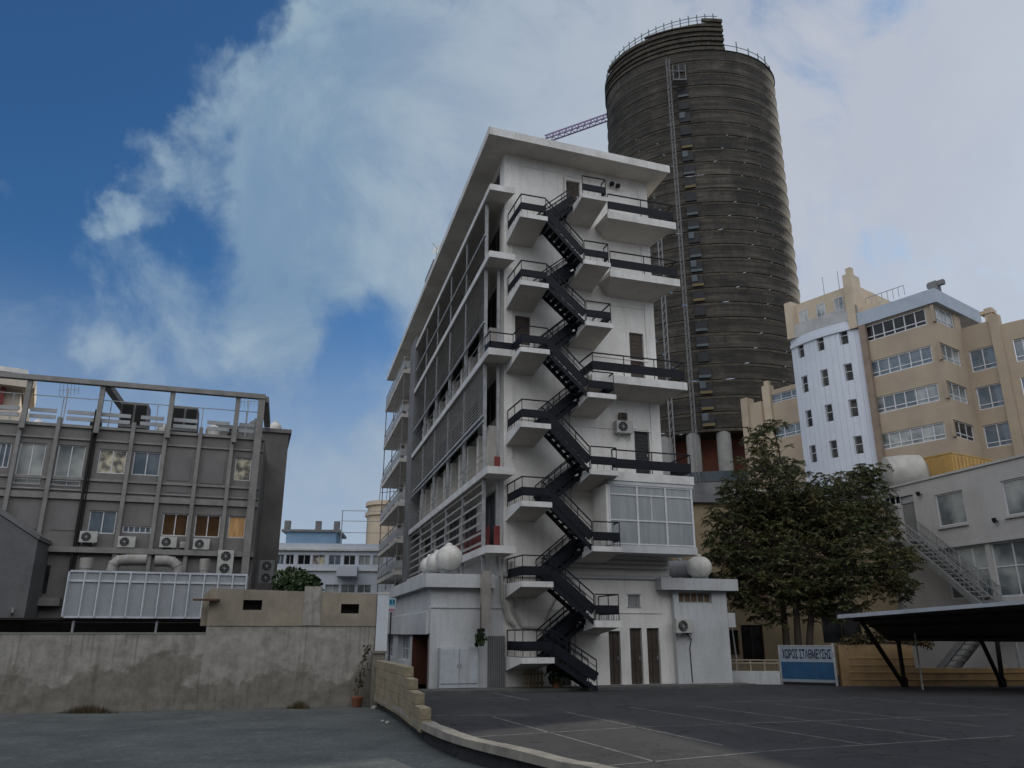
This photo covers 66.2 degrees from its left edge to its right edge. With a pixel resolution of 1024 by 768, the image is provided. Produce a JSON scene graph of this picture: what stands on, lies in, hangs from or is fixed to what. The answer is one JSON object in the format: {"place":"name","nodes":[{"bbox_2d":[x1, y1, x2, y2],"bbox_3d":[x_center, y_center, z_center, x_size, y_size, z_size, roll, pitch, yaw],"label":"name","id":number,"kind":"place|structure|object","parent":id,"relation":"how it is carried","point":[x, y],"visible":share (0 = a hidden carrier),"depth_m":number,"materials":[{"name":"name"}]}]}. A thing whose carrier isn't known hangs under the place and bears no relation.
{"place":"outdoors","nodes":[
{"label":"outdoors","id":0,"kind":"place"},
{"bbox_2d":[0,366,36,420],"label":"cream apartment building","id":1,"kind":"structure","parent":0,"point":[13,385],"depth_m":64.25,"materials":[{"name":"white concrete"}]},
{"bbox_2d":[0,706,487,767],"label":"gravel lot","id":2,"kind":"structure","parent":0,"point":[339,737],"depth_m":18.85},
{"bbox_2d":[56,703,126,713],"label":"weeds","id":3,"kind":"object","parent":2,"relation":"on","point":[87,710],"visible":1,"depth_m":25.23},
{"bbox_2d":[0,632,205,713],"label":"boundary wall","id":4,"kind":"structure","parent":2,"relation":"on","point":[48,672],"depth_m":26.06,"materials":[{"name":"concrete"}]},
{"bbox_2d":[193,586,376,709],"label":"block shed","id":5,"kind":"structure","parent":2,"relation":"on","point":[272,649],"depth_m":27.65,"materials":[{"name":"concrete"}]},
{"bbox_2d":[351,645,371,707],"bbox_3d":[-5.276,10.237,27.646,0.661,2.102,0.432,0,-18,0],"label":"flower pot","id":6,"kind":"object","parent":2,"relation":"on","point":[357,700],"visible":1,"depth_m":27.55,"materials":[{"name":"ceramic"}]},
{"bbox_2d":[374,592,389,660],"bbox_3d":[-4.780,9.589,28.560,0.460,3.871,0.470,4,-18,-14],"label":"white post","id":7,"kind":"object","parent":2,"relation":"on","point":[381,626],"visible":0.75,"depth_m":28.63,"materials":[{"name":"paint"}]},
{"bbox_2d":[369,651,430,732],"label":"stone wall","id":8,"kind":"structure","parent":2,"relation":"on","point":[392,684],"depth_m":23.01,"materials":[{"name":"stone"}]},
{"bbox_2d":[276,510,392,593],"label":"pale blue building","id":9,"kind":"structure","parent":0,"point":[331,561],"depth_m":67.03,"materials":[{"name":"paint"}]},
{"bbox_2d":[365,479,395,543],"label":"cream stair tower","id":10,"kind":"structure","parent":0,"point":[373,533],"depth_m":95.26,"materials":[{"name":"beige concrete"}]},
{"bbox_2d":[0,0,1023,543],"label":"sky","id":11,"kind":"structure","parent":0,"point":[247,196],"materials":[{"name":"blue"}]},
{"bbox_2d":[417,682,756,693],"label":"pavement","id":12,"kind":"structure","parent":0,"point":[562,688],"depth_m":30.45,"materials":[{"name":"concrete"}]},
{"bbox_2d":[438,647,478,687],"bbox_3d":[-2.046,10.873,30.142,1.546,1.460,0.255,6,-18,-17],"label":"utility cabinet","id":13,"kind":"object","parent":12,"relation":"on","point":[458,667],"visible":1,"depth_m":30.05,"materials":[{"name":"white metal"}]},
{"bbox_2d":[522,670,543,686],"bbox_3d":[0.836,11.529,30.754,0.900,0.620,0.120,6,-18,-17],"label":"pallet","id":14,"kind":"object","parent":12,"relation":"on","point":[531,674],"visible":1,"depth_m":30.71,"materials":[{"name":"brown wood"}]},
{"bbox_2d":[544,656,567,687],"bbox_3d":[1.718,11.098,30.436,0.959,1.249,0.957,0,-18,0],"label":"shrub","id":15,"kind":"object","parent":12,"relation":"on","point":[556,677],"visible":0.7,"depth_m":30.16,"materials":[{"name":"green plant"}]},
{"bbox_2d":[377,675,1023,767],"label":"car park asphalt","id":16,"kind":"object","parent":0,"point":[469,714],"visible":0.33,"depth_m":18.79,"materials":[{"name":"asphalt"}]},
{"bbox_2d":[374,698,616,767],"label":"kerb wall","id":17,"kind":"structure","parent":16,"relation":"on","point":[531,756],"depth_m":14.57,"materials":[{"name":"concrete"}]},
{"bbox_2d":[377,126,737,688],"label":"hotel block","id":18,"kind":"structure","parent":16,"relation":"on","point":[463,457],"depth_m":35.40,"materials":[{"name":"paint"}]},
{"bbox_2d":[402,634,409,659],"bbox_3d":[-4.829,12.335,36.819,0.060,1.150,4.000,5,-18,-15],"label":"window","id":19,"kind":"structure","parent":18,"relation":"in","point":[406,637],"depth_m":37.66,"materials":[{"name":"grey glass"}]},
{"bbox_2d":[426,550,439,572],"bbox_3d":[-3.218,7.638,33.709,0.852,1.039,1.309,5,-18,-15],"label":"water tank","id":20,"kind":"object","parent":18,"relation":"on","point":[432,566],"visible":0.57,"depth_m":33.24,"materials":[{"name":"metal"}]},
{"bbox_2d":[435,543,461,572],"bbox_3d":[-2.588,7.122,32.194,1.017,1.212,1.466,5,-18,-15],"label":"water tank","id":21,"kind":"object","parent":18,"relation":"on","point":[448,558],"visible":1,"depth_m":31.67,"materials":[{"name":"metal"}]},
{"bbox_2d":[465,503,476,552],"bbox_3d":[-1.971,7.225,38.650,0.060,2.400,3.000,5,-18,-15],"label":"window","id":22,"kind":"structure","parent":18,"relation":"in","point":[471,523],"depth_m":39.07,"materials":[{"name":"black glass"}]},
{"bbox_2d":[466,401,477,447],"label":"window","id":23,"kind":"structure","parent":18,"relation":"in","point":[475,435],"depth_m":40.50,"materials":[{"name":"black glass"}]},
{"bbox_2d":[468,317,478,358],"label":"window","id":24,"kind":"structure","parent":18,"relation":"in","point":[474,345],"depth_m":41.82,"materials":[{"name":"black glass"}]},
{"bbox_2d":[474,604,487,647],"bbox_3d":[-1.197,9.379,30.465,0.504,1.659,0.541,0,-18,0],"label":"hanging plant","id":25,"kind":"object","parent":18,"relation":"hanging from","point":[480,639],"visible":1,"depth_m":30.26,"materials":[{"name":"green plant"}]},
{"bbox_2d":[485,490,495,544],"bbox_3d":[-0.876,6.030,34.884,0.060,2.400,3.000,5,-18,-15],"label":"window","id":26,"kind":"structure","parent":18,"relation":"in","point":[491,498],"depth_m":35.11,"materials":[{"name":"black glass"}]},
{"bbox_2d":[486,379,495,427],"bbox_3d":[-0.876,0.883,36.517,0.060,2.000,3.000,5,-18,-15],"label":"window","id":27,"kind":"structure","parent":18,"relation":"in","point":[491,391],"depth_m":36.85,"materials":[{"name":"black glass"}]},
{"bbox_2d":[487,287,496,332],"bbox_3d":[-0.876,-3.359,37.863,0.060,2.300,3.000,5,-18,-15],"label":"window","id":28,"kind":"structure","parent":18,"relation":"in","point":[492,302],"depth_m":38.18,"materials":[{"name":"black glass"}]},
{"bbox_2d":[488,226,499,251],"bbox_3d":[-0.876,-6.290,38.792,0.060,2.150,3.000,5,-18,-15],"label":"window","id":29,"kind":"structure","parent":18,"relation":"in","point":[494,245],"depth_m":38.61,"materials":[{"name":"black glass"}]},
{"bbox_2d":[515,317,528,350],"bbox_3d":[0.449,-1.952,35.369,0.662,2.210,0.065,6,-18,-17],"label":"door","id":30,"kind":"structure","parent":18,"relation":"in","point":[519,321],"depth_m":35.53,"materials":[{"name":"brown wood"}]},
{"bbox_2d":[485,175,620,691],"bbox_3d":[1.593,1.125,33.544,5.264,22.405,1.982,5,-18,-17],"label":"fire escape","id":31,"kind":"object","parent":18,"relation":"attached to","point":[549,642],"visible":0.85,"depth_m":32.65,"materials":[{"name":"black metal"}]},
{"bbox_2d":[609,632,619,684],"bbox_3d":[4.211,11.306,32.438,0.463,2.062,0.120,6,-18,-17],"label":"door","id":32,"kind":"structure","parent":18,"relation":"in","point":[613,636],"depth_m":32.43,"materials":[{"name":"brown wood"}]},
{"bbox_2d":[614,420,633,440],"bbox_3d":[5.024,2.095,35.266,0.820,0.871,0.332,6,-18,-17],"label":"air conditioner","id":33,"kind":"object","parent":18,"relation":"attached to","point":[622,427],"visible":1,"depth_m":35.19,"materials":[{"name":"white metal"}]},
{"bbox_2d":[630,629,641,683],"bbox_3d":[5.145,11.340,32.745,0.496,2.183,0.120,6,-18,-17],"label":"door","id":34,"kind":"structure","parent":18,"relation":"in","point":[635,649],"depth_m":32.74,"materials":[{"name":"brown wood"}]},
{"bbox_2d":[629,334,643,377],"bbox_3d":[5.834,-1.069,36.925,0.658,2.668,0.065,6,-18,-17],"label":"door","id":35,"kind":"structure","parent":18,"relation":"in","point":[635,341],"depth_m":37.08,"materials":[{"name":"brown wood"}]},
{"bbox_2d":[634,431,648,473],"bbox_3d":[5.868,3.207,35.555,0.680,2.188,0.110,6,-18,-17],"label":"door","id":36,"kind":"structure","parent":18,"relation":"in","point":[641,440],"depth_m":35.67,"materials":[{"name":"metal"}]},
{"bbox_2d":[647,629,659,683],"bbox_3d":[5.911,11.415,32.983,0.528,2.185,0.120,6,-18,-17],"label":"door","id":37,"kind":"structure","parent":18,"relation":"in","point":[652,639],"depth_m":32.97,"materials":[{"name":"brown wood"}]},
{"bbox_2d":[668,558,690,577],"bbox_3d":[7.758,8.503,36.249,1.714,0.933,0.752,-9,-20,25],"label":"water tank","id":38,"kind":"object","parent":18,"relation":"on","point":[677,568],"visible":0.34,"depth_m":35.99,"materials":[{"name":"metal"}]},
{"bbox_2d":[673,619,693,640],"bbox_3d":[7.244,10.369,33.145,0.820,0.871,0.332,6,-18,-17],"label":"air conditioner","id":39,"kind":"object","parent":18,"relation":"attached to","point":[680,626],"visible":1,"depth_m":33.06,"materials":[{"name":"metal"}]},
{"bbox_2d":[678,592,710,602],"bbox_3d":[7.872,9.270,34.078,1.620,0.463,0.060,6,-18,-17],"label":"window","id":40,"kind":"structure","parent":18,"relation":"in","point":[684,597],"depth_m":34.09,"materials":[{"name":"brown glass"}]},
{"bbox_2d":[686,554,711,578],"bbox_3d":[8.453,8.257,35.503,1.123,1.121,0.996,0,-18,0],"label":"water tank","id":41,"kind":"object","parent":18,"relation":"on","point":[698,566],"visible":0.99,"depth_m":35.18,"materials":[{"name":"metal"}]},
{"bbox_2d":[431,693,1014,765],"bbox_3d":[6.038,8.887,21.083,16.750,0.001,16.838,0,-18,0],"label":"parking line","id":42,"kind":"object","parent":16,"relation":"on","point":[738,724],"visible":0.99,"depth_m":17.79,"materials":[{"name":"paint"}]},
{"bbox_2d":[731,659,780,683],"bbox_3d":[10.412,12.530,34.235,2.447,1.015,0.150,-3,-18,8],"label":"railing fence","id":43,"kind":"object","parent":16,"relation":"on","point":[760,677],"visible":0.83,"depth_m":34.13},
{"bbox_2d":[778,643,838,685],"bbox_3d":[12.640,11.984,33.635,2.289,1.694,0.080,-8,-19,25],"label":"parking sign","id":44,"kind":"object","parent":16,"relation":"on","point":[807,663],"visible":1,"depth_m":33.61,"materials":[{"name":"metal"}]},
{"bbox_2d":[700,419,928,682],"bbox_3d":[13.918,7.648,37.236,11.299,12.175,6.646,0,-18,0],"label":"street tree","id":45,"kind":"object","parent":16,"relation":"on","point":[817,512],"visible":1,"depth_m":36.30,"materials":[{"name":"green plant"}]},
{"bbox_2d":[836,645,1023,685],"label":"yellow boundary wall","id":46,"kind":"structure","parent":16,"relation":"on","point":[862,665],"depth_m":33.05,"materials":[{"name":"stone"}]},
{"bbox_2d":[838,631,933,649],"bbox_3d":[15.973,11.562,33.466,4.093,2.416,0.934,0,-18,0],"label":"dry ivy","id":47,"kind":"object","parent":46,"relation":"on","point":[857,639],"visible":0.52,"depth_m":33.54,"materials":[{"name":"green plant"}]},
{"bbox_2d":[837,600,1023,686],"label":"carport","id":48,"kind":"object","parent":16,"relation":"on","point":[997,623],"visible":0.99,"depth_m":31.01,"materials":[{"name":"black metal"}]},
{"bbox_2d":[877,519,1021,667],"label":"metal staircase","id":49,"kind":"structure","parent":16,"relation":"on","point":[972,599],"depth_m":38.52,"materials":[{"name":"metal"}]},
{"bbox_2d":[884,454,1023,667],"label":"white two storey building","id":50,"kind":"structure","parent":16,"relation":"on","point":[957,510],"depth_m":39.25,"materials":[{"name":"paint"}]},
{"bbox_2d":[881,454,930,486],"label":"covered tank","id":51,"kind":"object","parent":50,"relation":"on","point":[909,467],"visible":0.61,"depth_m":49.13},
{"bbox_2d":[903,503,918,538],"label":"door","id":52,"kind":"structure","parent":50,"relation":"in","point":[908,509],"depth_m":43.27,"materials":[{"name":"metal"}]},
{"bbox_2d":[935,490,966,526],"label":"window","id":53,"kind":"structure","parent":50,"relation":"in","point":[950,506],"depth_m":40.62,"materials":[{"name":"grey glass"}]},
{"bbox_2d":[923,452,993,475],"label":"yellow container","id":54,"kind":"object","parent":50,"relation":"on","point":[944,463],"visible":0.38,"depth_m":48.47,"materials":[{"name":"metal"}]},
{"bbox_2d":[944,544,993,598],"bbox_3d":[22.836,9.405,39.266,0.060,2.521,2.662,5,-18,-14],"label":"window","id":55,"kind":"structure","parent":50,"relation":"in","point":[975,554],"depth_m":39.13,"materials":[{"name":"grey glass"}]},
{"bbox_2d":[991,539,1023,596],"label":"window","id":56,"kind":"structure","parent":50,"relation":"in","point":[1008,556],"depth_m":37.04,"materials":[{"name":"grey glass"}]},
{"bbox_2d":[1001,477,1023,515],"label":"window","id":57,"kind":"structure","parent":50,"relation":"in","point":[1013,489],"depth_m":37.09,"materials":[{"name":"grey glass"}]},
{"bbox_2d":[605,14,799,494],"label":"tower under construction","id":58,"kind":"structure","parent":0,"point":[727,135],"depth_m":102.69,"materials":[{"name":"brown concrete"}]},
{"bbox_2d":[740,381,806,490],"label":"tan wing","id":59,"kind":"structure","parent":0,"point":[779,403],"depth_m":78.60,"materials":[{"name":"paint"}]},
{"bbox_2d":[772,389,796,402],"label":"window","id":60,"kind":"structure","parent":59,"relation":"in","point":[790,394],"depth_m":78.64,"materials":[{"name":"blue glass"}]},
{"bbox_2d":[776,422,800,438],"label":"window","id":61,"kind":"structure","parent":59,"relation":"in","point":[795,429],"depth_m":77.37,"materials":[{"name":"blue glass"}]},
{"bbox_2d":[668,484,903,674],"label":"beige building","id":62,"kind":"structure","parent":0,"point":[752,640],"depth_m":42.52,"materials":[{"name":"paint"}]},
{"bbox_2d":[729,630,738,654],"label":"window","id":63,"kind":"structure","parent":62,"relation":"in","point":[735,632],"depth_m":42.05,"materials":[{"name":"black glass"}]},
{"bbox_2d":[740,625,764,661],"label":"window","id":64,"kind":"structure","parent":62,"relation":"in","point":[752,636],"depth_m":42.13,"materials":[{"name":"black glass"}]},
{"bbox_2d":[821,605,861,642],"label":"window","id":65,"kind":"structure","parent":62,"relation":"in","point":[832,633],"depth_m":42.66,"materials":[{"name":"black glass"}]},
{"label":"ground","id":66,"kind":"structure","parent":0,"visible":0},
{"bbox_2d":[0,507,51,631],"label":"grey outbuilding","id":67,"kind":"structure","parent":66,"relation":"on","point":[24,553],"depth_m":36.59,"materials":[{"name":"concrete"}]},
{"bbox_2d":[0,570,248,631],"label":"lean to roof","id":68,"kind":"object","parent":66,"relation":"on","point":[112,601],"visible":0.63,"depth_m":32.97,"materials":[{"name":"white metal"}]},
{"bbox_2d":[79,557,93,569],"bbox_3d":[-20.698,8.976,38.175,0.630,1.061,0.642,0,-18,0],"label":"air duct","id":69,"kind":"object","parent":68,"relation":"on","point":[86,563],"visible":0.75,"depth_m":38.02,"materials":[{"name":"metal"}]},
{"bbox_2d":[106,554,147,570],"bbox_3d":[-19.009,9.038,38.731,1.798,1.302,0.578,6,-18,-17],"label":"air duct","id":70,"kind":"object","parent":68,"relation":"on","point":[116,563],"visible":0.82,"depth_m":38.66,"materials":[{"name":"metal"}]},
{"bbox_2d":[154,555,184,572],"bbox_3d":[-17.110,9.246,39.312,1.482,1.323,0.578,6,-18,-17],"label":"air duct","id":71,"kind":"object","parent":68,"relation":"on","point":[174,563],"visible":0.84,"depth_m":39.18,"materials":[{"name":"metal"}]},
{"bbox_2d":[0,372,291,622],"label":"office building","id":72,"kind":"structure","parent":66,"relation":"on","point":[62,486],"depth_m":41.47,"materials":[{"name":"grey concrete"}]},
{"bbox_2d":[0,443,11,467],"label":"window","id":73,"kind":"structure","parent":72,"relation":"in","point":[5,448],"depth_m":40.03,"materials":[{"name":"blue glass"}]},
{"bbox_2d":[13,442,46,484],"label":"window","id":74,"kind":"structure","parent":72,"relation":"in","point":[30,461],"depth_m":40.30,"materials":[{"name":"grey glass"}]},
{"bbox_2d":[52,445,85,486],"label":"window","id":75,"kind":"structure","parent":72,"relation":"in","point":[70,458],"depth_m":40.83,"materials":[{"name":"grey glass"}]},
{"bbox_2d":[79,531,98,546],"bbox_3d":[-21.432,7.899,39.760,0.820,0.871,0.332,6,-18,-17],"label":"air conditioner","id":76,"kind":"object","parent":72,"relation":"attached to","point":[88,536],"visible":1,"depth_m":39.68,"materials":[{"name":"metal"}]},
{"bbox_2d":[87,510,116,533],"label":"window","id":77,"kind":"structure","parent":72,"relation":"in","point":[104,522],"depth_m":40.52,"materials":[{"name":"blue glass"}]},
{"bbox_2d":[96,449,126,473],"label":"window","id":78,"kind":"structure","parent":72,"relation":"in","point":[110,461],"depth_m":41.47,"materials":[{"name":"beige glass"}]},
{"bbox_2d":[117,536,136,548],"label":"air conditioner","id":79,"kind":"object","parent":72,"relation":"on","point":[126,541],"visible":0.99,"depth_m":40.15,"materials":[{"name":"metal"}]},
{"bbox_2d":[118,402,150,429],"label":"rooftop cooler","id":80,"kind":"object","parent":72,"relation":"on","point":[135,411],"visible":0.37,"depth_m":44.28,"materials":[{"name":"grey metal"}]},
{"bbox_2d":[122,526,150,532],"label":"window","id":81,"kind":"structure","parent":72,"relation":"in","point":[126,529],"depth_m":40.88,"materials":[{"name":"grey glass"}]},
{"bbox_2d":[131,451,160,475],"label":"window","id":82,"kind":"structure","parent":72,"relation":"in","point":[144,463],"depth_m":41.96,"materials":[{"name":"blue glass"}]},
{"bbox_2d":[159,536,177,548],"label":"air conditioner","id":83,"kind":"object","parent":72,"relation":"attached to","point":[167,542],"visible":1,"depth_m":40.74,"materials":[{"name":"metal"}]},
{"bbox_2d":[161,513,188,535],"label":"window","id":84,"kind":"structure","parent":72,"relation":"in","point":[173,524],"depth_m":41.53,"materials":[{"name":"brown glass"}]},
{"bbox_2d":[171,406,198,432],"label":"rooftop cooler","id":85,"kind":"object","parent":72,"relation":"on","point":[186,412],"visible":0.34,"depth_m":45.06,"materials":[{"name":"grey metal"}]},
{"bbox_2d":[192,538,209,550],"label":"air conditioner","id":86,"kind":"object","parent":72,"relation":"on","point":[201,544],"visible":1,"depth_m":41.20,"materials":[{"name":"metal"}]},
{"bbox_2d":[193,515,220,536],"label":"window","id":87,"kind":"structure","parent":72,"relation":"in","point":[205,525],"depth_m":42.01,"materials":[{"name":"brown glass"}]},
{"bbox_2d":[216,550,234,573],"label":"air conditioner","id":88,"kind":"object","parent":72,"relation":"attached to","point":[225,559],"visible":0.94,"depth_m":41.08,"materials":[{"name":"white metal"}]},
{"bbox_2d":[227,516,245,537],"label":"window","id":89,"kind":"structure","parent":72,"relation":"in","point":[236,525],"depth_m":42.45,"materials":[{"name":"orange wood"}]},
{"bbox_2d":[234,458,251,480],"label":"window","id":90,"kind":"structure","parent":72,"relation":"in","point":[242,471],"depth_m":43.40,"materials":[{"name":"beige glass"}]},
{"bbox_2d":[257,560,274,589],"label":"air conditioner","id":91,"kind":"object","parent":72,"relation":"attached to","point":[266,571],"visible":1,"depth_m":42.95,"materials":[{"name":"grey metal"}]},
{"bbox_2d":[270,566,309,590],"bbox_3d":[-11.136,12.015,39.249,2.244,5.741,2.279,0,-18,0],"label":"bush","id":92,"kind":"object","parent":66,"relation":"on","point":[283,581],"visible":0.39,"depth_m":39.39,"materials":[{"name":"green plant"}]},
{"bbox_2d":[284,571,324,590],"bbox_3d":[-10.207,11.873,38.225,1.793,5.392,1.779,-10,-20,29],"label":"bush","id":93,"kind":"object","parent":66,"relation":"on","point":[300,581],"visible":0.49,"depth_m":38.43,"materials":[{"name":"green plant"}]},
{"bbox_2d":[545,113,704,175],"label":"tower crane","id":94,"kind":"object","parent":66,"relation":"on","point":[577,127],"visible":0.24,"depth_m":137.98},
{"bbox_2d":[657,239,675,462],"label":"hoist mast","id":95,"kind":"object","parent":66,"relation":"on","point":[666,327],"visible":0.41,"depth_m":89.21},
{"bbox_2d":[666,59,700,494],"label":"hoist mast","id":96,"kind":"object","parent":66,"relation":"on","point":[679,82],"visible":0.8,"depth_m":99.97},
{"bbox_2d":[784,267,904,486],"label":"curved blue white tower","id":97,"kind":"structure","parent":66,"relation":"on","point":[835,419],"depth_m":70.89,"materials":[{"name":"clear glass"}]},
{"bbox_2d":[856,279,984,477],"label":"tan office building","id":98,"kind":"structure","parent":66,"relation":"on","point":[920,394],"depth_m":65.54,"materials":[{"name":"paint"}]},
{"bbox_2d":[866,309,926,340],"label":"window","id":99,"kind":"structure","parent":98,"relation":"in","point":[917,318],"depth_m":67.42,"materials":[{"name":"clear glass"}]},
{"bbox_2d":[872,345,932,376],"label":"window","id":100,"kind":"structure","parent":98,"relation":"in","point":[921,356],"depth_m":66.40,"materials":[{"name":"white glass"}]},
{"bbox_2d":[877,383,939,413],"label":"window","id":101,"kind":"structure","parent":98,"relation":"in","point":[929,393],"depth_m":65.42,"materials":[{"name":"grey glass"}]},
{"bbox_2d":[882,422,945,449],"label":"window","id":102,"kind":"structure","parent":98,"relation":"in","point":[932,432],"depth_m":64.46,"materials":[{"name":"grey glass"}]},
{"bbox_2d":[931,306,953,328],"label":"window","id":103,"kind":"structure","parent":98,"relation":"in","point":[943,317],"depth_m":66.00,"materials":[{"name":"grey glass"}]},
{"bbox_2d":[939,344,960,365],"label":"window","id":104,"kind":"structure","parent":98,"relation":"in","point":[951,355],"depth_m":64.96,"materials":[{"name":"grey glass"}]},
{"bbox_2d":[945,381,967,403],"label":"window","id":105,"kind":"structure","parent":98,"relation":"in","point":[958,393],"depth_m":63.99,"materials":[{"name":"grey glass"}]},
{"bbox_2d":[951,419,974,441],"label":"window","id":106,"kind":"structure","parent":98,"relation":"in","point":[963,430],"depth_m":63.02,"materials":[{"name":"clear glass"}]},
{"bbox_2d":[961,307,1023,460],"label":"rounded tan building","id":107,"kind":"structure","parent":66,"relation":"on","point":[996,371],"depth_m":63.95,"materials":[{"name":"paint"}]},
{"bbox_2d":[969,345,996,371],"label":"window","id":108,"kind":"structure","parent":107,"relation":"in","point":[984,358],"depth_m":65.42,"materials":[{"name":"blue glass"}]},
{"bbox_2d":[976,383,1004,409],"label":"window","id":109,"kind":"structure","parent":107,"relation":"in","point":[990,396],"depth_m":64.42,"materials":[{"name":"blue glass"}]},
{"bbox_2d":[983,421,1011,447],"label":"window","id":110,"kind":"structure","parent":107,"relation":"in","point":[998,434],"depth_m":63.46,"materials":[{"name":"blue glass"}]},
{"bbox_2d":[1013,338,1023,361],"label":"window","id":111,"kind":"structure","parent":107,"relation":"in","point":[1019,343],"depth_m":63.41,"materials":[{"name":"grey glass"}]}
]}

